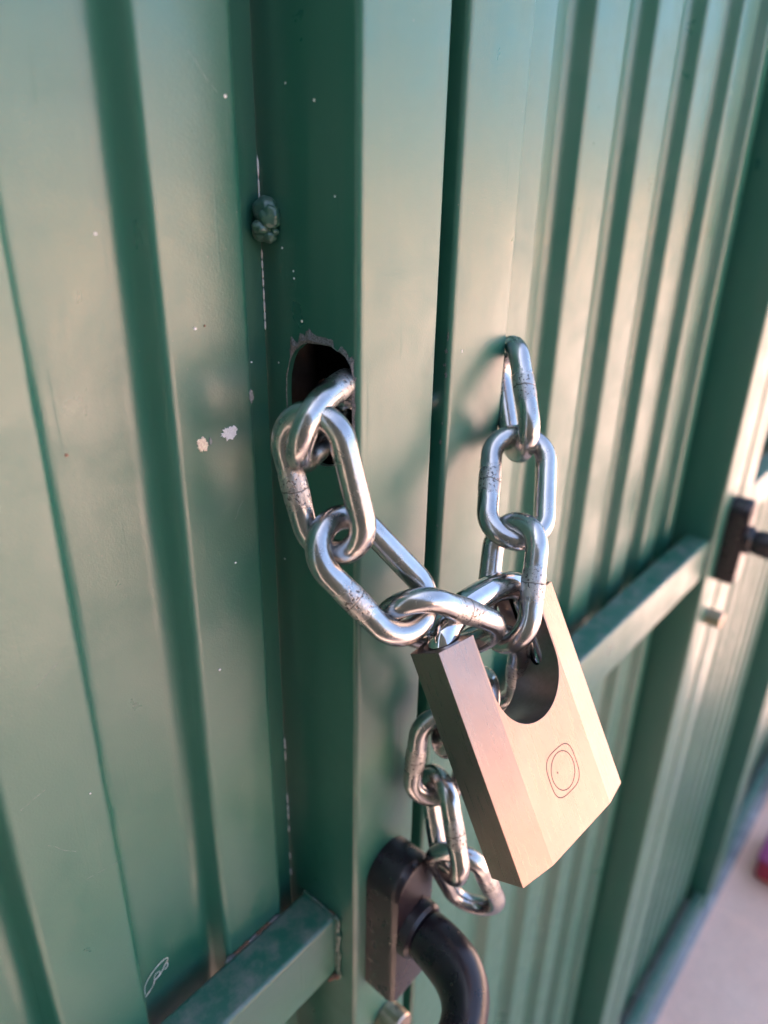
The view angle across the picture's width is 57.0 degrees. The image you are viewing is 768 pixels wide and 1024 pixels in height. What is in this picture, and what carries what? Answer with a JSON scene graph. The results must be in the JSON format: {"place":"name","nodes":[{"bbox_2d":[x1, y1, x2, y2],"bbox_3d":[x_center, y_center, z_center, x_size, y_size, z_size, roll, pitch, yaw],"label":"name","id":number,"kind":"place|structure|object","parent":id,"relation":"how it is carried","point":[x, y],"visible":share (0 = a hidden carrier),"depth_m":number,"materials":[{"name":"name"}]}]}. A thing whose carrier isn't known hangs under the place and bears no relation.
{"place":"outdoors","nodes":[
{"label":"outdoors","id":0,"kind":"place"},
{"bbox_2d":[403,0,767,1023],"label":"gate leaf","id":1,"kind":"object","parent":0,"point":[603,252],"visible":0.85,"depth_m":0.47,"materials":[{"name":"green paint"}]},
{"bbox_2d":[656,798,767,1023],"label":"pavement","id":2,"kind":"structure","parent":0,"point":[723,978],"depth_m":1.46,"materials":[{"name":"grey concrete"}]},
{"bbox_2d":[621,750,767,1023],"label":"threshold","id":3,"kind":"object","parent":2,"relation":"on","point":[657,1007],"depth_m":1.51,"materials":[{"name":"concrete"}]},
{"bbox_2d":[0,0,489,1023],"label":"gate leaf","id":4,"kind":"object","parent":3,"relation":"on","point":[220,224],"visible":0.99,"depth_m":0.23,"materials":[{"name":"green paint"}]},
{"bbox_2d":[271,335,556,915],"bbox_3d":[0.014,0.066,0.293,0.120,0.258,0.089,-11,27,-25],"label":"chain","id":5,"kind":"object","parent":4,"relation":"attached to","point":[312,431],"visible":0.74,"depth_m":0.25,"materials":[{"name":"metal"}]},
{"bbox_2d":[411,571,620,887],"bbox_3d":[0.048,0.070,0.254,0.064,0.095,0.020,-23,5,-39],"label":"padlock","id":6,"kind":"object","parent":5,"relation":"hanging from","point":[532,764],"visible":0.98,"depth_m":0.24,"materials":[{"name":"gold metal"}]},
{"bbox_2d":[611,377,767,1023],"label":"gate leaf","id":7,"kind":"object","parent":3,"relation":"on","point":[726,710],"visible":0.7,"depth_m":1.24,"materials":[{"name":"green paint"}]},
{"bbox_2d":[711,705,767,893],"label":"gate leaf","id":8,"kind":"object","parent":3,"relation":"on","point":[742,812],"visible":0.22,"depth_m":1.76,"materials":[{"name":"green paint"}]},
{"bbox_2d":[755,835,767,882],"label":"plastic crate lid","id":9,"kind":"object","parent":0,"point":[761,871],"visible":1,"depth_m":1.61,"materials":[{"name":"plastic"}]}
]}

